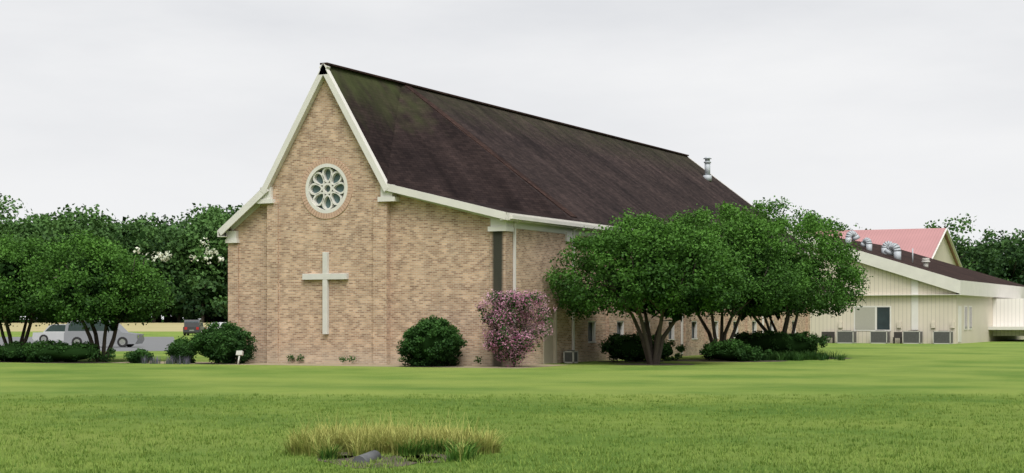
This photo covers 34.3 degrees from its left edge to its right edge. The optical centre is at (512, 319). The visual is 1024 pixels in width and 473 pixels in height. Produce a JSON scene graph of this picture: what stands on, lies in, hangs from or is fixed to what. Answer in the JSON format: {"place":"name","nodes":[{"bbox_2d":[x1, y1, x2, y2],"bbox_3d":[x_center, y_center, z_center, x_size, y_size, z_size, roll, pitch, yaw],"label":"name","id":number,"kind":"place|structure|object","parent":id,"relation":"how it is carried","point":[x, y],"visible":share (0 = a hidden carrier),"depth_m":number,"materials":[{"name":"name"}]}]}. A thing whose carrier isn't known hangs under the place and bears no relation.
{"place":"outdoors","nodes":[
{"label":"outdoors","id":0,"kind":"place"},
{"bbox_2d":[25,224,58,245],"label":"forest tree leaves","id":1,"kind":"object","parent":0,"point":[31,226],"visible":0.02,"depth_m":348.06,"materials":[{"name":"green plant"}]},
{"bbox_2d":[0,337,174,350],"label":"parking lot road","id":2,"kind":"structure","parent":0,"point":[155,343],"depth_m":117.14,"materials":[{"name":"grey asphalt"}]},
{"bbox_2d":[32,324,65,342],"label":"white car","id":3,"kind":"object","parent":2,"relation":"on","point":[55,332],"visible":0.39,"depth_m":121.14,"materials":[{"name":"paint"}]},
{"bbox_2d":[64,320,144,346],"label":"silver car","id":4,"kind":"object","parent":2,"relation":"on","point":[77,333],"visible":0.76,"depth_m":105.11,"materials":[{"name":"paint"}]},
{"bbox_2d":[183,320,204,335],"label":"dark suv","id":5,"kind":"object","parent":2,"relation":"on","point":[192,326],"visible":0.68,"depth_m":179.72,"materials":[{"name":"paint"}]},
{"bbox_2d":[2,319,227,330],"bbox_3d":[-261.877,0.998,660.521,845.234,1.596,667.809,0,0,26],"label":"field","id":6,"kind":"structure","parent":0,"point":[162,325],"depth_m":287.46,"materials":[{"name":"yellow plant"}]},
{"bbox_2d":[0,193,32,235],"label":"forest tree","id":7,"kind":"object","parent":6,"relation":"on","point":[5,210],"visible":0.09,"depth_m":377.81,"materials":[{"name":"plant"}]},
{"bbox_2d":[0,218,40,317],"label":"forest tree","id":8,"kind":"object","parent":6,"relation":"on","point":[20,219],"depth_m":365.97,"materials":[{"name":"green plant"}]},
{"bbox_2d":[0,215,53,322],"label":"forest tree","id":9,"kind":"object","parent":6,"relation":"on","point":[10,224],"depth_m":345.31,"materials":[{"name":"green plant"}]},
{"bbox_2d":[6,211,81,321],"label":"forest tree","id":10,"kind":"object","parent":6,"relation":"on","point":[35,216],"depth_m":359.42,"materials":[{"name":"green plant"}]},
{"bbox_2d":[7,203,141,322],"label":"forest tree","id":11,"kind":"object","parent":6,"relation":"on","point":[109,219],"depth_m":347.76,"materials":[{"name":"green plant"}]},
{"bbox_2d":[41,207,125,234],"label":"forest tree","id":12,"kind":"object","parent":6,"relation":"on","point":[78,219],"visible":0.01,"depth_m":373.72,"materials":[{"name":"green plant"}]},
{"bbox_2d":[27,213,142,266],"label":"forest tree","id":13,"kind":"object","parent":6,"relation":"on","point":[47,232],"visible":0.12,"depth_m":338.48,"materials":[{"name":"green plant"}]},
{"bbox_2d":[42,228,153,269],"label":"forest tree","id":14,"kind":"object","parent":6,"relation":"on","point":[131,246],"visible":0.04,"depth_m":339.41,"materials":[{"name":"green plant"}]},
{"bbox_2d":[95,225,175,280],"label":"forest tree","id":15,"kind":"object","parent":6,"relation":"on","point":[145,240],"depth_m":354.02,"materials":[{"name":"green plant"}]},
{"bbox_2d":[119,212,164,320],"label":"forest tree","id":16,"kind":"object","parent":6,"relation":"on","point":[154,217],"depth_m":385.13,"materials":[{"name":"green plant"}]},
{"bbox_2d":[71,215,216,322],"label":"forest tree","id":17,"kind":"object","parent":6,"relation":"on","point":[150,232],"depth_m":343.71,"materials":[{"name":"green plant"}]},
{"bbox_2d":[133,247,171,261],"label":"forest blossom","id":18,"kind":"object","parent":17,"relation":"attached to","point":[160,255],"visible":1,"depth_m":337.23,"materials":[{"name":"white plant"}]},
{"bbox_2d":[139,307,170,322],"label":"forest undergrowth","id":19,"kind":"object","parent":6,"relation":"on","point":[164,313],"depth_m":341.95,"materials":[{"name":"green plant"}]},
{"bbox_2d":[143,283,172,322],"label":"forest undergrowth","id":20,"kind":"object","parent":6,"relation":"on","point":[168,317],"depth_m":341.29,"materials":[{"name":"green plant"}]},
{"bbox_2d":[139,239,181,321],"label":"forest tree","id":21,"kind":"object","parent":6,"relation":"on","point":[171,267],"depth_m":349.04,"materials":[{"name":"green plant"}]},
{"bbox_2d":[127,215,195,321],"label":"forest tree","id":22,"kind":"object","parent":6,"relation":"on","point":[147,226],"depth_m":377.36,"materials":[{"name":"green plant"}]},
{"bbox_2d":[147,224,193,321],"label":"forest tree","id":23,"kind":"object","parent":6,"relation":"on","point":[165,241],"depth_m":357.84,"materials":[{"name":"green plant"}]},
{"bbox_2d":[164,279,189,322],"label":"forest undergrowth","id":24,"kind":"object","parent":6,"relation":"on","point":[172,303],"depth_m":342.54,"materials":[{"name":"green plant"}]},
{"bbox_2d":[159,280,205,319],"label":"tree","id":25,"kind":"object","parent":6,"relation":"on","point":[194,300],"visible":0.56,"depth_m":337.19,"materials":[{"name":"green plant"}]},
{"bbox_2d":[140,203,230,319],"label":"forest tree","id":26,"kind":"object","parent":6,"relation":"on","point":[180,219],"depth_m":370.37,"materials":[{"name":"green plant"}]},
{"bbox_2d":[154,209,232,321],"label":"forest tree","id":27,"kind":"object","parent":6,"relation":"on","point":[201,251],"depth_m":346.41,"materials":[{"name":"green plant"}]},
{"bbox_2d":[189,237,223,263],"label":"forest blossom","id":28,"kind":"object","parent":27,"relation":"attached to","point":[211,252],"visible":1,"depth_m":334.91,"materials":[{"name":"white plant"}]},
{"bbox_2d":[158,205,241,321],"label":"forest tree","id":29,"kind":"object","parent":6,"relation":"on","point":[187,269],"depth_m":351.13,"materials":[{"name":"green plant"}]},
{"bbox_2d":[157,203,243,279],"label":"forest tree","id":30,"kind":"object","parent":6,"relation":"on","point":[204,232],"visible":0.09,"depth_m":349.79,"materials":[{"name":"green plant"}]},
{"bbox_2d":[173,274,227,322],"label":"tree","id":31,"kind":"object","parent":6,"relation":"on","point":[197,283],"depth_m":336.73,"materials":[{"name":"green plant"}]},
{"bbox_2d":[199,293,227,321],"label":"forest undergrowth","id":32,"kind":"object","parent":6,"relation":"on","point":[207,315],"depth_m":340.54,"materials":[{"name":"green plant"}]},
{"bbox_2d":[204,290,227,319],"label":"forest undergrowth","id":33,"kind":"object","parent":6,"relation":"on","point":[223,308],"visible":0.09,"depth_m":339.95,"materials":[{"name":"green plant"}]},
{"bbox_2d":[199,204,237,223],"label":"forest tree","id":34,"kind":"object","parent":6,"relation":"on","point":[231,211],"visible":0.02,"depth_m":376.62,"materials":[{"name":"green plant"}]},
{"bbox_2d":[210,295,227,318],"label":"tree","id":35,"kind":"object","parent":6,"relation":"on","point":[215,305],"visible":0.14,"depth_m":335.71,"materials":[{"name":"green plant"}]},
{"bbox_2d":[212,252,227,289],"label":"forest tree","id":36,"kind":"object","parent":6,"relation":"on","point":[224,262],"depth_m":344.55,"materials":[{"name":"green plant"}]},
{"bbox_2d":[108,216,152,259],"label":"forest tree leaves","id":37,"kind":"object","parent":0,"point":[143,234],"visible":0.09,"depth_m":342.64,"materials":[{"name":"green plant"}]},
{"bbox_2d":[154,278,169,315],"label":"forest under inner leaves","id":38,"kind":"object","parent":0,"point":[165,300],"visible":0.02,"depth_m":341.16,"materials":[{"name":"green plant"}]},
{"bbox_2d":[168,277,198,314],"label":"forest under inner leaves","id":39,"kind":"object","parent":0,"point":[178,307],"visible":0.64,"depth_m":337.12,"materials":[{"name":"green plant"}]},
{"bbox_2d":[184,234,225,284],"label":"forest tree leaves","id":40,"kind":"object","parent":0,"point":[210,246],"visible":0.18,"depth_m":348.41,"materials":[{"name":"green plant"}]},
{"bbox_2d":[185,285,226,306],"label":"forest under inner leaves","id":41,"kind":"object","parent":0,"point":[208,297],"visible":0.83,"depth_m":337.89,"materials":[{"name":"green plant"}]},
{"bbox_2d":[205,298,226,321],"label":"forest under inner leaves","id":42,"kind":"object","parent":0,"point":[217,318],"visible":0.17,"depth_m":342.57,"materials":[{"name":"green plant"}]},
{"bbox_2d":[195,363,248,363],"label":"ground shrub","id":43,"kind":"object","parent":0,"point":[218,363],"visible":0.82,"depth_m":66.87,"materials":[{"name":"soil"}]},
{"bbox_2d":[317,452,449,467],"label":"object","id":44,"kind":"structure","parent":0,"point":[345,458],"depth_m":21.05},
{"bbox_2d":[353,450,380,462],"bbox_3d":[-1.842,1.785,21.025,0.180,0.210,0.580,0,0,15],"label":"rock","id":45,"kind":"object","parent":44,"relation":"on","point":[373,454],"visible":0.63,"depth_m":20.90,"materials":[{"name":"grey stone"}]},
{"bbox_2d":[277,434,506,458],"bbox_3d":[-1.590,1.682,22.451,3.394,0.237,3.017,0,0,26],"label":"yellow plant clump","id":46,"kind":"object","parent":44,"relation":"on","point":[301,451],"visible":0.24,"depth_m":21.93,"materials":[{"name":"green plant"}]},
{"bbox_2d":[312,436,483,461],"bbox_3d":[-1.283,1.682,21.586,2.029,0.236,1.948,0,0,26],"label":"green plant clump","id":47,"kind":"object","parent":44,"relation":"on","point":[452,455],"visible":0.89,"depth_m":21.78,"materials":[{"name":"green plant"}]},
{"bbox_2d":[0,331,1023,472],"bbox_3d":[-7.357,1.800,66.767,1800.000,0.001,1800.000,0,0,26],"label":"lawn","id":48,"kind":"structure","parent":0,"point":[979,368],"depth_m":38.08,"materials":[{"name":"green plant"}]},
{"bbox_2d":[0,231,80,344],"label":"tree","id":49,"kind":"object","parent":48,"relation":"on","point":[18,252],"depth_m":71.00,"materials":[{"name":"green plant"}]},
{"bbox_2d":[0,257,51,320],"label":"tree leaves","id":50,"kind":"object","parent":49,"relation":"attached to","point":[7,270],"visible":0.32,"depth_m":70.57,"materials":[{"name":"green plant"}]},
{"bbox_2d":[19,361,111,362],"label":"hedge mulch","id":51,"kind":"object","parent":48,"relation":"on","point":[66,362],"visible":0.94,"depth_m":68.41,"materials":[{"name":"soil"}]},
{"bbox_2d":[0,340,33,361],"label":"hedge shrub","id":52,"kind":"object","parent":51,"relation":"on","point":[11,348],"depth_m":69.27,"materials":[{"name":"green plant"}]},
{"bbox_2d":[15,339,115,362],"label":"hedge shrub","id":53,"kind":"object","parent":51,"relation":"on","point":[30,357],"depth_m":68.29,"materials":[{"name":"green plant"}]},
{"bbox_2d":[19,228,174,361],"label":"tree","id":54,"kind":"object","parent":48,"relation":"on","point":[149,298],"depth_m":68.75,"materials":[{"name":"green plant"}]},
{"bbox_2d":[51,257,141,332],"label":"tree leaves","id":55,"kind":"object","parent":54,"relation":"attached to","point":[112,327],"visible":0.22,"depth_m":68.86,"materials":[{"name":"green plant"}]},
{"bbox_2d":[140,355,190,363],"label":"lavender plants","id":56,"kind":"object","parent":48,"relation":"on","point":[167,361],"visible":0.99,"depth_m":66.63,"materials":[{"name":"green plant"}]},
{"bbox_2d":[165,336,197,362],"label":"small shrub","id":57,"kind":"object","parent":48,"relation":"on","point":[176,343],"depth_m":67.24,"materials":[{"name":"green plant"}]},
{"bbox_2d":[112,361,560,367],"bbox_3d":[-7.215,1.796,66.730,18.899,0.001,5.360,0,0,24],"label":"mulch bed","id":58,"kind":"object","parent":48,"relation":"on","point":[517,366],"depth_m":64.17,"materials":[{"name":"brown soil"}]},
{"bbox_2d":[187,321,257,363],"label":"shrub","id":59,"kind":"object","parent":58,"relation":"on","point":[198,340],"depth_m":66.50,"materials":[{"name":"green plant"}]},
{"bbox_2d":[236,351,243,363],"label":"flood light","id":60,"kind":"object","parent":58,"relation":"on","point":[239,353],"visible":1,"depth_m":65.92,"materials":[{"name":"grey metal"}]},
{"bbox_2d":[234,354,482,363],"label":"wall weeds","id":61,"kind":"object","parent":58,"relation":"on","point":[343,359],"visible":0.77,"depth_m":65.76,"materials":[{"name":"green plant"}]},
{"bbox_2d":[395,315,467,366],"bbox_3d":[-3.080,0.890,63.169,2.584,2.111,2.887,0,0,26],"label":"shrub","id":62,"kind":"object","parent":58,"relation":"on","point":[407,348],"depth_m":62.40,"materials":[{"name":"green plant"}]},
{"bbox_2d":[475,288,556,366],"bbox_3d":[0.110,0.377,62.063,2.968,3.098,2.908,0,0,26],"label":"weigela shrub","id":63,"kind":"object","parent":58,"relation":"on","point":[520,294],"depth_m":61.70,"materials":[{"name":"pink plant"}]},
{"label":"shrub bed mulch","id":64,"kind":"object","parent":58,"relation":"on","visible":0},
{"bbox_2d":[124,348,153,362],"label":"low shrub leaves","id":65,"kind":"object","parent":64,"relation":"on","point":[135,356],"visible":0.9,"depth_m":67.70,"materials":[{"name":"green plant"}]},
{"bbox_2d":[287,407,493,458],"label":"plant clump stalks","id":66,"kind":"object","parent":48,"relation":"on","point":[389,424],"visible":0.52,"depth_m":22.47,"materials":[{"name":"yellow plant"}]},
{"bbox_2d":[275,421,509,461],"bbox_3d":[-1.580,1.614,22.451,3.522,0.372,3.150,0,0,26],"label":"yellow plant clump","id":67,"kind":"object","parent":48,"relation":"on","point":[362,436],"visible":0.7,"depth_m":22.17,"materials":[{"name":"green plant"}]},
{"bbox_2d":[401,365,461,366],"bbox_3d":[-3.065,1.791,63.146,2.576,0.001,2.464,0,0,26],"label":"garden bed","id":68,"kind":"object","parent":48,"relation":"on","point":[435,366],"visible":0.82,"depth_m":62.64,"materials":[{"name":"soil"}]},
{"bbox_2d":[228,79,809,365],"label":"church walls","id":69,"kind":"structure","parent":48,"relation":"on","point":[405,263],"depth_m":66.28,"materials":[{"name":"beige brick"}]},
{"bbox_2d":[302,252,348,333],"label":"cross","id":70,"kind":"object","parent":69,"relation":"attached to","point":[325,276],"visible":1,"depth_m":66.45,"materials":[{"name":"white paint"}]},
{"bbox_2d":[301,158,352,218],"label":"rose window","id":71,"kind":"structure","parent":69,"relation":"in","point":[325,194],"depth_m":66.66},
{"bbox_2d":[217,63,814,353],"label":"roof trim","id":72,"kind":"structure","parent":69,"relation":"attached to","point":[504,221],"depth_m":66.16,"materials":[{"name":"white paint"}]},
{"bbox_2d":[227,62,805,250],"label":"roof","id":73,"kind":"structure","parent":69,"relation":"on","point":[448,145],"depth_m":72.32,"materials":[{"name":"brown"}]},
{"bbox_2d":[703,157,711,180],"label":"chimney pipe","id":74,"kind":"object","parent":73,"relation":"on","point":[707,175],"visible":0.98,"depth_m":100.20,"materials":[{"name":"silver metal"}]},
{"bbox_2d":[543,304,556,308],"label":"church door lintel","id":75,"kind":"structure","parent":69,"relation":"attached to","point":[551,306],"depth_m":67.00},
{"bbox_2d":[563,350,577,362],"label":"air conditioner unit","id":76,"kind":"object","parent":48,"relation":"on","point":[570,356],"visible":0.99,"depth_m":67.58,"materials":[{"name":"grey metal"}]},
{"bbox_2d":[640,334,685,360],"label":"low shrub","id":77,"kind":"object","parent":48,"relation":"on","point":[681,349],"depth_m":71.49,"materials":[{"name":"green plant"}]},
{"bbox_2d":[700,360,758,361],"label":"garden bed","id":78,"kind":"object","parent":48,"relation":"on","point":[728,361],"visible":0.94,"depth_m":70.02,"materials":[{"name":"soil"}]},
{"bbox_2d":[699,339,771,360],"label":"mound shrub","id":79,"kind":"object","parent":78,"relation":"on","point":[741,355],"depth_m":70.24,"materials":[{"name":"green plant"}]},
{"bbox_2d":[616,357,849,364],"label":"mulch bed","id":80,"kind":"object","parent":48,"relation":"on","point":[695,360],"visible":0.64,"depth_m":66.95,"materials":[{"name":"soil"}]},
{"bbox_2d":[543,208,754,363],"bbox_3d":[5.437,-1.262,66.428,8.573,6.303,7.848,0,0,26],"label":"tree","id":81,"kind":"object","parent":80,"relation":"on","point":[704,245],"depth_m":64.33,"materials":[{"name":"green plant"}]},
{"bbox_2d":[591,236,714,321],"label":"tree side inner leaves","id":82,"kind":"object","parent":81,"relation":"attached to","point":[676,317],"visible":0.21,"depth_m":65.20,"materials":[{"name":"green plant"}]},
{"bbox_2d":[666,200,813,359],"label":"tree","id":83,"kind":"object","parent":80,"relation":"on","point":[778,287],"depth_m":71.43,"materials":[{"name":"green plant"}]},
{"bbox_2d":[686,233,770,321],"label":"tree side inner leaves","id":84,"kind":"object","parent":83,"relation":"attached to","point":[755,278],"visible":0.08,"depth_m":71.91,"materials":[{"name":"green plant"}]},
{"bbox_2d":[718,330,831,353],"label":"mound shrub","id":85,"kind":"object","parent":80,"relation":"on","point":[764,343],"depth_m":75.04,"materials":[{"name":"green plant"}]},
{"bbox_2d":[713,195,872,333],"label":"tree","id":86,"kind":"object","parent":80,"relation":"on","point":[828,247],"depth_m":75.78,"materials":[{"name":"green plant"}]},
{"bbox_2d":[758,250,820,320],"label":"tree side inner leaves","id":87,"kind":"object","parent":86,"relation":"attached to","point":[815,275],"depth_m":76.64,"materials":[{"name":"green plant"}]},
{"bbox_2d":[710,349,849,360],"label":"liriope border plants","id":88,"kind":"object","parent":48,"relation":"on","point":[789,355],"visible":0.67,"depth_m":72.44,"materials":[{"name":"green plant"}]},
{"bbox_2d":[794,209,850,230],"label":"forest","id":89,"kind":"object","parent":48,"relation":"on","point":[818,221],"depth_m":233.52,"materials":[{"name":"green plant"}]},
{"bbox_2d":[822,332,834,342],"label":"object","id":90,"kind":"object","parent":48,"relation":"on","point":[831,334],"visible":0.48,"depth_m":124.45,"materials":[{"name":"grey"}]},
{"bbox_2d":[837,330,856,342],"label":"air conditioning unit","id":91,"kind":"object","parent":48,"relation":"on","point":[846,336],"visible":0.88,"depth_m":123.22,"materials":[{"name":"grey metal"}]},
{"bbox_2d":[870,331,889,343],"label":"air conditioning unit","id":92,"kind":"object","parent":48,"relation":"on","point":[879,337],"visible":1,"depth_m":122.08,"materials":[{"name":"grey metal"}]},
{"bbox_2d":[893,332,901,343],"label":"chair","id":93,"kind":"object","parent":48,"relation":"on","point":[897,334],"visible":1,"depth_m":122.16,"materials":[{"name":"grey"}]},
{"bbox_2d":[903,331,922,343],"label":"air conditioning unit","id":94,"kind":"object","parent":48,"relation":"on","point":[912,337],"visible":1,"depth_m":121.02,"materials":[{"name":"grey metal"}]},
{"bbox_2d":[933,331,952,343],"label":"air conditioning unit","id":95,"kind":"object","parent":48,"relation":"on","point":[942,337],"visible":1,"depth_m":120.07,"materials":[{"name":"grey metal"}]},
{"bbox_2d":[924,213,1010,280],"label":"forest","id":96,"kind":"object","parent":48,"relation":"on","point":[989,234],"depth_m":232.62,"materials":[{"name":"green plant"}]},
{"bbox_2d":[944,226,1023,276],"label":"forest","id":97,"kind":"object","parent":48,"relation":"on","point":[958,246],"visible":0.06,"depth_m":242.53,"materials":[{"name":"green plant"}]},
{"bbox_2d":[954,228,1023,267],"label":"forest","id":98,"kind":"object","parent":48,"relation":"on","point":[997,238],"visible":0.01,"depth_m":251.79,"materials":[{"name":"green plant"}]},
{"bbox_2d":[960,232,1023,284],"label":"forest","id":99,"kind":"object","parent":48,"relation":"on","point":[1015,255],"depth_m":232.28,"materials":[{"name":"green plant"}]},
{"bbox_2d":[994,257,1023,283],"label":"forest leaves","id":100,"kind":"object","parent":99,"relation":"attached to","point":[1016,272],"visible":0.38,"depth_m":233.75,"materials":[{"name":"green plant"}]},
{"bbox_2d":[983,229,1023,271],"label":"forest","id":101,"kind":"object","parent":48,"relation":"on","point":[1006,237],"visible":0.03,"depth_m":239.71,"materials":[{"name":"green plant"}]},
{"bbox_2d":[0,0,1023,318],"label":"sky","id":102,"kind":"structure","parent":0,"point":[871,114],"materials":[{"name":"white"}]},
{"bbox_2d":[597,361,660,361],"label":"mulch ground","id":103,"kind":"structure","parent":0,"point":[621,361],"depth_m":70.02,"materials":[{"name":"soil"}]},
{"bbox_2d":[598,331,664,361],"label":"low shrub","id":104,"kind":"object","parent":103,"relation":"on","point":[610,340],"depth_m":69.25,"materials":[{"name":"green plant"}]},
{"bbox_2d":[806,228,961,266],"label":"red roof","id":105,"kind":"structure","parent":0,"point":[935,243],"depth_m":167.69,"materials":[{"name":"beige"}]},
{"bbox_2d":[810,248,1023,343],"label":"hall walls","id":106,"kind":"structure","parent":0,"point":[900,303],"depth_m":123.40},
{"bbox_2d":[787,229,1023,297],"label":"hall roof","id":107,"kind":"structure","parent":106,"relation":"on","point":[955,278],"depth_m":126.75,"materials":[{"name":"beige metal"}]},
{"bbox_2d":[845,230,859,243],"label":"roof vent","id":108,"kind":"object","parent":107,"relation":"on","point":[853,235],"visible":0.94,"depth_m":132.38,"materials":[{"name":"silver metal"}]},
{"bbox_2d":[860,237,871,250],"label":"roof vent","id":109,"kind":"object","parent":107,"relation":"on","point":[866,242],"visible":0.95,"depth_m":130.62,"materials":[{"name":"silver metal"}]},
{"bbox_2d":[881,241,891,253],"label":"roof vent","id":110,"kind":"object","parent":107,"relation":"on","point":[885,245],"visible":0.55,"depth_m":131.96,"materials":[{"name":"silver metal"}]},
{"bbox_2d":[884,243,900,259],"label":"roof vent","id":111,"kind":"object","parent":107,"relation":"on","point":[893,249],"visible":0.96,"depth_m":128.66,"materials":[{"name":"silver metal"}]},
{"bbox_2d":[921,258,929,266],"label":"mushroom vent","id":112,"kind":"object","parent":107,"relation":"on","point":[925,263],"visible":0.93,"depth_m":128.53,"materials":[{"name":"white metal"}]}
]}

